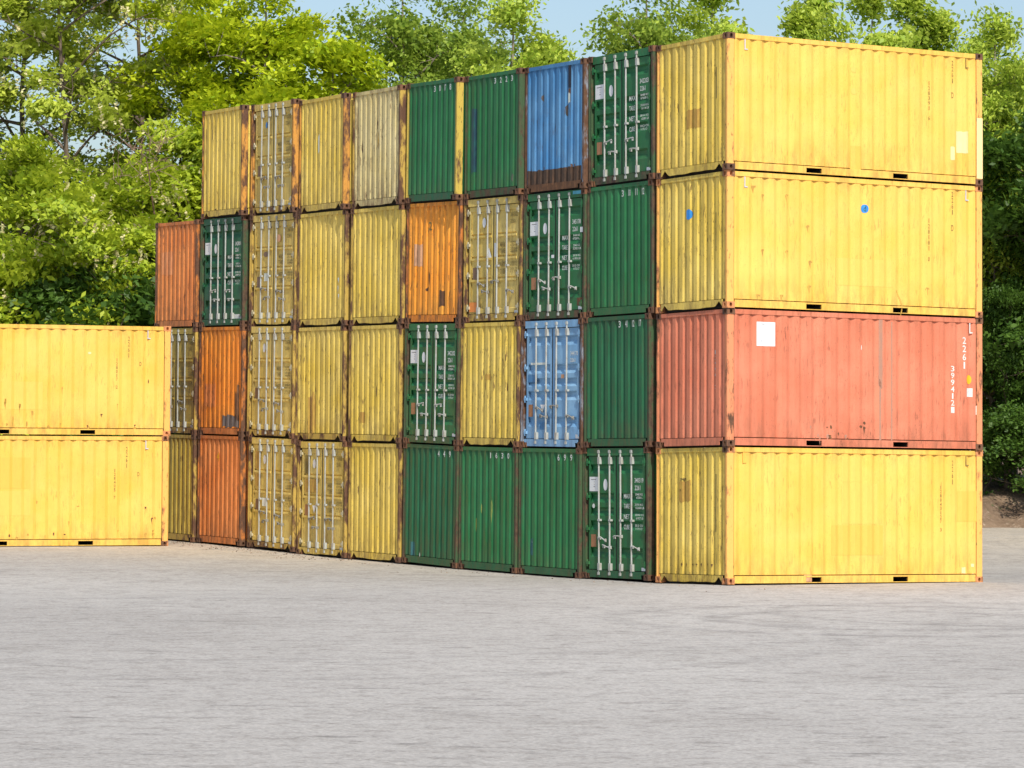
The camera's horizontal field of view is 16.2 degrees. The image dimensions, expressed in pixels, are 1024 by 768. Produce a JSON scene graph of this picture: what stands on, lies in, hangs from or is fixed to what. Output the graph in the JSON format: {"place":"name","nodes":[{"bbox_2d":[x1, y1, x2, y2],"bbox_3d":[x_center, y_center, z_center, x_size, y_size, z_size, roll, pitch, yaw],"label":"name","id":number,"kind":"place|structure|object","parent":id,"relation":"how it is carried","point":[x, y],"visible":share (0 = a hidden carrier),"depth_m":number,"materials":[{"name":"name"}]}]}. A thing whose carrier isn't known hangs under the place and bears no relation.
{"place":"outdoors","nodes":[
{"label":"outdoors","id":0,"kind":"place"},
{"bbox_2d":[150,541,764,591],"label":"leaf litter","id":1,"kind":"object","parent":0,"point":[335,558],"visible":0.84,"depth_m":81.38,"materials":[{"name":"plant"}]},
{"bbox_2d":[0,450,1023,767],"bbox_3d":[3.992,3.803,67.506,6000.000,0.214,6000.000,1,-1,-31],"label":"ground","id":2,"kind":"structure","parent":0,"point":[182,654],"depth_m":45.20,"materials":[{"name":"concrete"}]},
{"bbox_2d":[0,270,149,435],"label":"leafy bush","id":3,"kind":"object","parent":2,"relation":"on","point":[100,313],"visible":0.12,"depth_m":101.33,"materials":[{"name":"green plant"}]},
{"bbox_2d":[0,435,168,545],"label":"shipping container","id":4,"kind":"object","parent":2,"relation":"on","point":[57,490],"visible":1,"depth_m":84.36,"materials":[{"name":"yellow metal"}]},
{"bbox_2d":[0,324,170,435],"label":"shipping container","id":5,"kind":"object","parent":4,"relation":"on","point":[83,380],"visible":1,"depth_m":84.38,"materials":[{"name":"yellow metal"}]},
{"bbox_2d":[152,434,212,541],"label":"shipping container","id":6,"kind":"object","parent":2,"relation":"on","point":[182,484],"visible":0.2,"depth_m":87.50,"materials":[{"name":"metal"}]},
{"bbox_2d":[162,327,205,433],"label":"shipping container","id":7,"kind":"object","parent":6,"relation":"on","point":[184,387],"visible":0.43,"depth_m":87.56,"materials":[{"name":"metal"}]},
{"bbox_2d":[170,330,175,430],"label":"door","id":8,"kind":"structure","parent":7,"relation":"in","point":[173,337],"depth_m":88.19,"materials":[{"name":"yellow paint"}]},
{"bbox_2d":[175,329,193,430],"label":"door","id":9,"kind":"structure","parent":7,"relation":"in","point":[184,371],"depth_m":87.56,"materials":[{"name":"yellow paint"}]},
{"bbox_2d":[154,219,229,327],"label":"shipping container","id":10,"kind":"object","parent":7,"relation":"on","point":[177,280],"visible":0.28,"depth_m":87.93,"materials":[{"name":"metal"}]},
{"bbox_2d":[196,434,259,545],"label":"shipping container","id":11,"kind":"object","parent":2,"relation":"on","point":[222,496],"visible":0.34,"depth_m":85.67,"materials":[{"name":"metal"}]},
{"bbox_2d":[198,326,247,435],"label":"shipping container","id":12,"kind":"object","parent":11,"relation":"on","point":[223,366],"visible":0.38,"depth_m":85.73,"materials":[{"name":"metal"}]},
{"bbox_2d":[199,215,259,326],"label":"shipping container","id":13,"kind":"object","parent":12,"relation":"on","point":[224,266],"visible":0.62,"depth_m":85.80,"materials":[{"name":"metal"}]},
{"bbox_2d":[202,220,222,322],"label":"door","id":14,"kind":"structure","parent":13,"relation":"in","point":[213,259],"depth_m":86.35,"materials":[{"name":"green paint"}]},
{"bbox_2d":[201,105,259,218],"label":"shipping container","id":15,"kind":"object","parent":13,"relation":"on","point":[226,159],"visible":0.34,"depth_m":85.60,"materials":[{"name":"metal"}]},
{"bbox_2d":[222,218,241,322],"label":"door","id":16,"kind":"structure","parent":13,"relation":"in","point":[232,233],"depth_m":85.39,"materials":[{"name":"green paint"}]},
{"bbox_2d":[247,436,312,551],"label":"shipping container","id":17,"kind":"object","parent":2,"relation":"on","point":[272,495],"visible":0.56,"depth_m":83.52,"materials":[{"name":"metal"}]},
{"bbox_2d":[250,439,272,545],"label":"door","id":18,"kind":"structure","parent":17,"relation":"in","point":[262,454],"depth_m":84.02,"materials":[{"name":"beige paint"}]},
{"bbox_2d":[246,325,308,437],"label":"shipping container","id":19,"kind":"object","parent":17,"relation":"on","point":[271,378],"visible":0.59,"depth_m":83.62,"materials":[{"name":"metal"}]},
{"bbox_2d":[249,328,271,433],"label":"door","id":20,"kind":"structure","parent":19,"relation":"in","point":[260,394],"depth_m":84.11,"materials":[{"name":"beige paint"}]},
{"bbox_2d":[248,212,309,325],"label":"shipping container","id":21,"kind":"object","parent":19,"relation":"on","point":[273,273],"visible":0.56,"depth_m":83.64,"materials":[{"name":"metal"}]},
{"bbox_2d":[251,216,273,322],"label":"door","id":22,"kind":"structure","parent":21,"relation":"in","point":[262,283],"depth_m":84.13,"materials":[{"name":"beige paint"}]},
{"bbox_2d":[250,99,300,214],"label":"shipping container","id":23,"kind":"object","parent":21,"relation":"on","point":[274,188],"visible":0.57,"depth_m":83.51,"materials":[{"name":"metal"}]},
{"bbox_2d":[253,104,273,210],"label":"door","id":24,"kind":"structure","parent":23,"relation":"in","point":[263,172],"depth_m":84.11,"materials":[{"name":"beige paint"}]},
{"bbox_2d":[272,102,291,209],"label":"door","id":25,"kind":"structure","parent":23,"relation":"in","point":[282,118],"depth_m":83.13,"materials":[{"name":"beige paint"}]},
{"bbox_2d":[272,215,293,321],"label":"door","id":26,"kind":"structure","parent":21,"relation":"in","point":[283,243],"depth_m":83.17,"materials":[{"name":"beige paint"}]},
{"bbox_2d":[270,328,291,434],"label":"door","id":27,"kind":"structure","parent":19,"relation":"in","point":[281,355],"depth_m":83.15,"materials":[{"name":"beige paint"}]},
{"bbox_2d":[271,440,292,547],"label":"door","id":28,"kind":"structure","parent":17,"relation":"in","point":[282,456],"depth_m":83.07,"materials":[{"name":"beige paint"}]},
{"bbox_2d":[296,441,386,557],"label":"shipping container","id":29,"kind":"object","parent":2,"relation":"on","point":[322,494],"visible":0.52,"depth_m":81.40,"materials":[{"name":"metal"}]},
{"bbox_2d":[299,443,321,551],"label":"door","id":30,"kind":"structure","parent":29,"relation":"in","point":[311,482],"depth_m":81.90,"materials":[{"name":"beige paint"}]},
{"bbox_2d":[295,325,356,440],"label":"shipping container","id":31,"kind":"object","parent":29,"relation":"on","point":[322,384],"visible":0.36,"depth_m":81.43,"materials":[{"name":"yellow metal"}]},
{"bbox_2d":[296,209,371,326],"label":"shipping container","id":32,"kind":"object","parent":31,"relation":"on","point":[323,268],"visible":0.3,"depth_m":81.40,"materials":[{"name":"yellow metal"}]},
{"bbox_2d":[298,93,352,213],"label":"shipping container","id":33,"kind":"object","parent":32,"relation":"on","point":[325,149],"visible":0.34,"depth_m":81.31,"materials":[{"name":"yellow metal"}]},
{"bbox_2d":[321,443,343,553],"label":"door","id":34,"kind":"structure","parent":29,"relation":"in","point":[332,459],"depth_m":80.92,"materials":[{"name":"beige paint"}]},
{"bbox_2d":[347,442,404,562],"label":"shipping container","id":35,"kind":"object","parent":2,"relation":"on","point":[375,500],"visible":0.31,"depth_m":79.20,"materials":[{"name":"yellow metal"}]},
{"bbox_2d":[348,324,404,442],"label":"shipping container","id":36,"kind":"object","parent":35,"relation":"on","point":[376,385],"visible":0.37,"depth_m":79.19,"materials":[{"name":"yellow metal"}]},
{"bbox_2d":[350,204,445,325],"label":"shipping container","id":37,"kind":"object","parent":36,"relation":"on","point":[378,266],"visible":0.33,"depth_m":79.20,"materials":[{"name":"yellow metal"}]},
{"bbox_2d":[352,84,417,208],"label":"shipping container","id":38,"kind":"object","parent":37,"relation":"on","point":[379,147],"visible":0.26,"depth_m":79.15,"materials":[{"name":"metal"}]},
{"bbox_2d":[401,443,473,567],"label":"shipping container","id":39,"kind":"object","parent":2,"relation":"on","point":[430,503],"visible":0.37,"depth_m":77.17,"materials":[{"name":"green metal"}]},
{"bbox_2d":[403,323,468,444],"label":"shipping container","id":40,"kind":"object","parent":39,"relation":"on","point":[432,368],"visible":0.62,"depth_m":77.11,"materials":[{"name":"green metal"}]},
{"bbox_2d":[406,325,433,439],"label":"door","id":41,"kind":"structure","parent":40,"relation":"in","point":[421,342],"depth_m":77.60,"materials":[{"name":"green paint"}]},
{"bbox_2d":[431,325,456,440],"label":"door","id":42,"kind":"structure","parent":40,"relation":"in","point":[444,349],"depth_m":76.64,"materials":[{"name":"green paint"}]},
{"bbox_2d":[404,200,488,322],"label":"shipping container","id":43,"kind":"object","parent":40,"relation":"on","point":[434,258],"visible":0.3,"depth_m":77.11,"materials":[{"name":"orange metal"}]},
{"bbox_2d":[405,76,475,202],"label":"shipping container","id":44,"kind":"object","parent":43,"relation":"on","point":[435,156],"visible":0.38,"depth_m":76.97,"materials":[{"name":"green metal"}]},
{"bbox_2d":[517,447,581,577],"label":"shipping container","id":45,"kind":"object","parent":2,"relation":"on","point":[550,513],"visible":0.34,"depth_m":72.96,"materials":[{"name":"green metal"}]},
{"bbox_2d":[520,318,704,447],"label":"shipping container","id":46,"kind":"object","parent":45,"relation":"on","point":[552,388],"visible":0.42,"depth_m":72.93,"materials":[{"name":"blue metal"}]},
{"bbox_2d":[524,322,552,443],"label":"door","id":47,"kind":"structure","parent":46,"relation":"in","point":[539,341],"depth_m":73.41,"materials":[{"name":"blue paint"}]},
{"bbox_2d":[522,188,595,320],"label":"shipping container","id":48,"kind":"object","parent":46,"relation":"on","point":[555,256],"visible":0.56,"depth_m":72.94,"materials":[{"name":"green metal"}]},
{"bbox_2d":[526,194,555,315],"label":"door","id":49,"kind":"structure","parent":48,"relation":"in","point":[541,243],"depth_m":73.41,"materials":[{"name":"green paint"}]},
{"bbox_2d":[524,58,587,193],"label":"shipping container","id":50,"kind":"object","parent":48,"relation":"on","point":[556,127],"visible":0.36,"depth_m":72.84,"materials":[{"name":"blue metal"}]},
{"bbox_2d":[551,192,582,315],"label":"door","id":51,"kind":"structure","parent":48,"relation":"in","point":[568,212],"depth_m":72.47,"materials":[{"name":"green paint"}]},
{"bbox_2d":[549,321,579,443],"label":"door","id":52,"kind":"structure","parent":46,"relation":"in","point":[565,406],"depth_m":72.47,"materials":[{"name":"blue paint"}]},
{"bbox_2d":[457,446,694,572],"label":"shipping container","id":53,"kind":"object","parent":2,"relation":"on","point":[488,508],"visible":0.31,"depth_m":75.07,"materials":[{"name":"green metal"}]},
{"bbox_2d":[459,321,529,446],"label":"shipping container","id":54,"kind":"object","parent":53,"relation":"on","point":[490,385],"visible":0.32,"depth_m":75.04,"materials":[{"name":"yellow metal"}]},
{"bbox_2d":[462,194,546,322],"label":"shipping container","id":55,"kind":"object","parent":54,"relation":"on","point":[493,265],"visible":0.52,"depth_m":75.03,"materials":[{"name":"yellow metal"}]},
{"bbox_2d":[466,200,493,318],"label":"door","id":56,"kind":"structure","parent":55,"relation":"in","point":[480,247],"depth_m":75.50,"materials":[{"name":"beige paint"}]},
{"bbox_2d":[464,68,524,199],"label":"shipping container","id":57,"kind":"object","parent":55,"relation":"on","point":[494,135],"visible":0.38,"depth_m":74.90,"materials":[{"name":"green metal"}]},
{"bbox_2d":[490,198,519,317],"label":"door","id":58,"kind":"structure","parent":55,"relation":"in","point":[505,281],"depth_m":74.55,"materials":[{"name":"beige paint"}]},
{"bbox_2d":[582,447,669,580],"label":"shipping container","id":59,"kind":"object","parent":2,"relation":"on","point":[618,513],"visible":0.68,"depth_m":70.80,"materials":[{"name":"green metal"}]},
{"bbox_2d":[586,450,616,574],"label":"door","id":60,"kind":"structure","parent":59,"relation":"in","point":[602,469],"depth_m":71.35,"materials":[{"name":"green paint"}]},
{"bbox_2d":[583,313,656,446],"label":"shipping container","id":61,"kind":"object","parent":59,"relation":"on","point":[620,381],"visible":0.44,"depth_m":70.70,"materials":[{"name":"green metal"}]},
{"bbox_2d":[586,179,669,316],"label":"shipping container","id":62,"kind":"object","parent":61,"relation":"on","point":[621,249],"visible":0.36,"depth_m":70.79,"materials":[{"name":"green metal"}]},
{"bbox_2d":[588,45,657,186],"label":"shipping container","id":63,"kind":"object","parent":62,"relation":"on","point":[622,117],"visible":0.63,"depth_m":70.83,"materials":[{"name":"green metal"}]},
{"bbox_2d":[592,55,620,181],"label":"door","id":64,"kind":"structure","parent":63,"relation":"in","point":[607,105],"depth_m":71.33,"materials":[{"name":"green paint"}]},
{"bbox_2d":[621,51,650,178],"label":"door","id":65,"kind":"structure","parent":63,"relation":"in","point":[635,72],"depth_m":70.41,"materials":[{"name":"green paint"}]},
{"bbox_2d":[613,450,645,575],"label":"door","id":66,"kind":"structure","parent":59,"relation":"in","point":[630,536],"depth_m":70.43,"materials":[{"name":"green paint"}]},
{"bbox_2d":[655,446,982,584],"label":"shipping container","id":67,"kind":"object","parent":2,"relation":"on","point":[729,515],"visible":1,"depth_m":68.90,"materials":[{"name":"yellow metal"}]},
{"bbox_2d":[656,308,982,449],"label":"shipping container","id":68,"kind":"object","parent":67,"relation":"on","point":[758,378],"visible":0.99,"depth_m":68.96,"materials":[{"name":"red metal"}]},
{"bbox_2d":[656,170,982,317],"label":"shipping container","id":69,"kind":"object","parent":68,"relation":"on","point":[756,240],"visible":0.96,"depth_m":69.02,"materials":[{"name":"yellow metal"}]},
{"bbox_2d":[656,32,982,185],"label":"shipping container","id":70,"kind":"object","parent":69,"relation":"on","point":[753,103],"visible":0.82,"depth_m":69.06,"materials":[{"name":"yellow metal"}]},
{"bbox_2d":[0,0,1023,398],"label":"sky","id":71,"kind":"structure","parent":0,"point":[563,16],"materials":[{"name":"blue"}]},
{"bbox_2d":[982,463,1023,527],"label":"earth bank","id":72,"kind":"structure","parent":0,"point":[1002,507],"depth_m":106.43,"materials":[{"name":"soil"}]},
{"bbox_2d":[0,183,63,254],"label":"dense tree","id":73,"kind":"object","parent":72,"relation":"on","point":[6,227],"depth_m":109.34,"materials":[{"name":"green plant"}]},
{"bbox_2d":[0,110,86,236],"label":"dense tree","id":74,"kind":"object","parent":72,"relation":"on","point":[7,147],"depth_m":118.43,"materials":[{"name":"green plant"}]},
{"bbox_2d":[0,224,133,434],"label":"leafy bush","id":75,"kind":"object","parent":72,"relation":"on","point":[16,273],"visible":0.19,"depth_m":101.45,"materials":[{"name":"green plant"}]},
{"bbox_2d":[0,0,149,172],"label":"locust tree","id":76,"kind":"object","parent":72,"relation":"on","point":[8,94],"visible":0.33,"depth_m":112.90,"materials":[{"name":"green plant"}]},
{"bbox_2d":[0,177,154,434],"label":"locust tree","id":77,"kind":"object","parent":72,"relation":"on","point":[92,248],"visible":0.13,"depth_m":102.67,"materials":[{"name":"green plant"}]},
{"bbox_2d":[0,129,155,325],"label":"locust tree","id":78,"kind":"object","parent":72,"relation":"on","point":[27,170],"visible":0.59,"depth_m":102.16,"materials":[{"name":"green plant"}]},
{"bbox_2d":[10,227,155,265],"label":"dense tree","id":79,"kind":"object","parent":72,"relation":"on","point":[148,260],"depth_m":108.11,"materials":[{"name":"green plant"}]},
{"bbox_2d":[0,250,173,436],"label":"leafy bush","id":80,"kind":"object","parent":72,"relation":"on","point":[43,298],"visible":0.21,"depth_m":101.55,"materials":[{"name":"green plant"}]},
{"bbox_2d":[20,254,154,436],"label":"leafy bush","id":81,"kind":"object","parent":72,"relation":"on","point":[130,303],"visible":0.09,"depth_m":101.44,"materials":[{"name":"green plant"}]},
{"bbox_2d":[0,0,197,182],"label":"locust tree","id":82,"kind":"object","parent":72,"relation":"on","point":[27,37],"visible":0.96,"depth_m":109.15,"materials":[{"name":"green plant"}]},
{"bbox_2d":[55,154,201,433],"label":"locust tree","id":83,"kind":"object","parent":72,"relation":"on","point":[115,189],"visible":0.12,"depth_m":106.04,"materials":[{"name":"green plant"}]},
{"bbox_2d":[80,112,196,219],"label":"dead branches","id":84,"kind":"object","parent":83,"relation":"hanging from","point":[140,161],"visible":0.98,"depth_m":105.59,"materials":[{"name":"wood"}]},
{"bbox_2d":[77,112,201,260],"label":"locust tree","id":85,"kind":"object","parent":72,"relation":"on","point":[182,146],"visible":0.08,"depth_m":108.34,"materials":[{"name":"green plant"}]},
{"bbox_2d":[28,0,270,181],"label":"locust tree","id":86,"kind":"object","parent":72,"relation":"on","point":[151,65],"visible":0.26,"depth_m":114.14,"materials":[{"name":"green plant"}]},
{"bbox_2d":[104,0,272,261],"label":"maple tree","id":87,"kind":"object","parent":72,"relation":"on","point":[144,99],"visible":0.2,"depth_m":111.03,"materials":[{"name":"green plant"}]},
{"bbox_2d":[170,0,348,219],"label":"maple tree","id":88,"kind":"object","parent":72,"relation":"on","point":[244,49],"visible":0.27,"depth_m":108.81,"materials":[{"name":"green plant"}]},
{"bbox_2d":[230,31,399,105],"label":"maple tree","id":89,"kind":"object","parent":72,"relation":"on","point":[332,57],"visible":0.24,"depth_m":105.41,"materials":[{"name":"green plant"}]},
{"bbox_2d":[320,0,501,91],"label":"poplar tree","id":90,"kind":"object","parent":72,"relation":"on","point":[403,39],"visible":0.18,"depth_m":111.67,"materials":[{"name":"green plant"}]},
{"bbox_2d":[389,0,536,83],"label":"poplar tree","id":91,"kind":"object","parent":72,"relation":"on","point":[468,11],"visible":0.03,"depth_m":115.78,"materials":[{"name":"green plant"}]},
{"bbox_2d":[435,0,587,76],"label":"poplar tree","id":92,"kind":"object","parent":72,"relation":"on","point":[511,14],"visible":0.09,"depth_m":108.07,"materials":[{"name":"green plant"}]},
{"bbox_2d":[573,0,722,56],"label":"poplar tree","id":93,"kind":"object","parent":72,"relation":"on","point":[645,31],"visible":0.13,"depth_m":110.42,"materials":[{"name":"green plant"}]},
{"bbox_2d":[655,0,754,40],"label":"poplar tree","id":94,"kind":"object","parent":72,"relation":"on","point":[698,17],"visible":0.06,"depth_m":113.27,"materials":[{"name":"green plant"}]},
{"bbox_2d":[776,0,850,40],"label":"poplar tree","id":95,"kind":"object","parent":72,"relation":"on","point":[796,18],"visible":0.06,"depth_m":112.19,"materials":[{"name":"green plant"}]},
{"bbox_2d":[784,0,929,48],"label":"poplar tree","id":96,"kind":"object","parent":72,"relation":"on","point":[872,9],"visible":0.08,"depth_m":110.67,"materials":[{"name":"green plant"}]},
{"bbox_2d":[873,0,965,51],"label":"poplar tree","id":97,"kind":"object","parent":72,"relation":"on","point":[940,24],"visible":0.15,"depth_m":114.14,"materials":[{"name":"green plant"}]},
{"bbox_2d":[945,0,1023,479],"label":"poplar tree","id":98,"kind":"object","parent":72,"relation":"on","point":[1000,101],"visible":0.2,"depth_m":110.53,"materials":[{"name":"green plant"}]},
{"bbox_2d":[948,29,1021,456],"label":"poplar tree","id":99,"kind":"object","parent":72,"relation":"on","point":[974,47],"visible":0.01,"depth_m":113.84,"materials":[{"name":"green plant"}]},
{"bbox_2d":[949,400,1023,485],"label":"leafy bush","id":100,"kind":"object","parent":72,"relation":"on","point":[985,418],"visible":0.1,"depth_m":108.36,"materials":[{"name":"green plant"}]},
{"bbox_2d":[982,108,1023,410],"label":"dense tree","id":101,"kind":"object","parent":72,"relation":"on","point":[1000,218],"visible":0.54,"depth_m":108.18,"materials":[{"name":"green plant"}]},
{"bbox_2d":[982,272,1023,487],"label":"dense tree","id":102,"kind":"object","parent":72,"relation":"on","point":[1004,297],"visible":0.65,"depth_m":107.97,"materials":[{"name":"green plant"}]},
{"bbox_2d":[982,397,1023,494],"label":"leafy bush","id":103,"kind":"object","parent":72,"relation":"on","point":[1004,427],"visible":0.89,"depth_m":106.42,"materials":[{"name":"green plant"}]},
{"bbox_2d":[982,166,1023,478],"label":"dense tree","id":104,"kind":"object","parent":72,"relation":"on","point":[1012,246],"visible":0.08,"depth_m":109.77,"materials":[{"name":"green plant"}]},
{"bbox_2d":[982,289,1023,409],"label":"dense tree","id":105,"kind":"object","parent":72,"relation":"on","point":[996,344],"visible":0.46,"depth_m":107.50,"materials":[{"name":"green plant"}]},
{"bbox_2d":[988,52,1023,96],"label":"dense tree","id":106,"kind":"object","parent":72,"relation":"on","point":[1004,72],"visible":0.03,"depth_m":112.76,"materials":[{"name":"green plant"}]}
]}

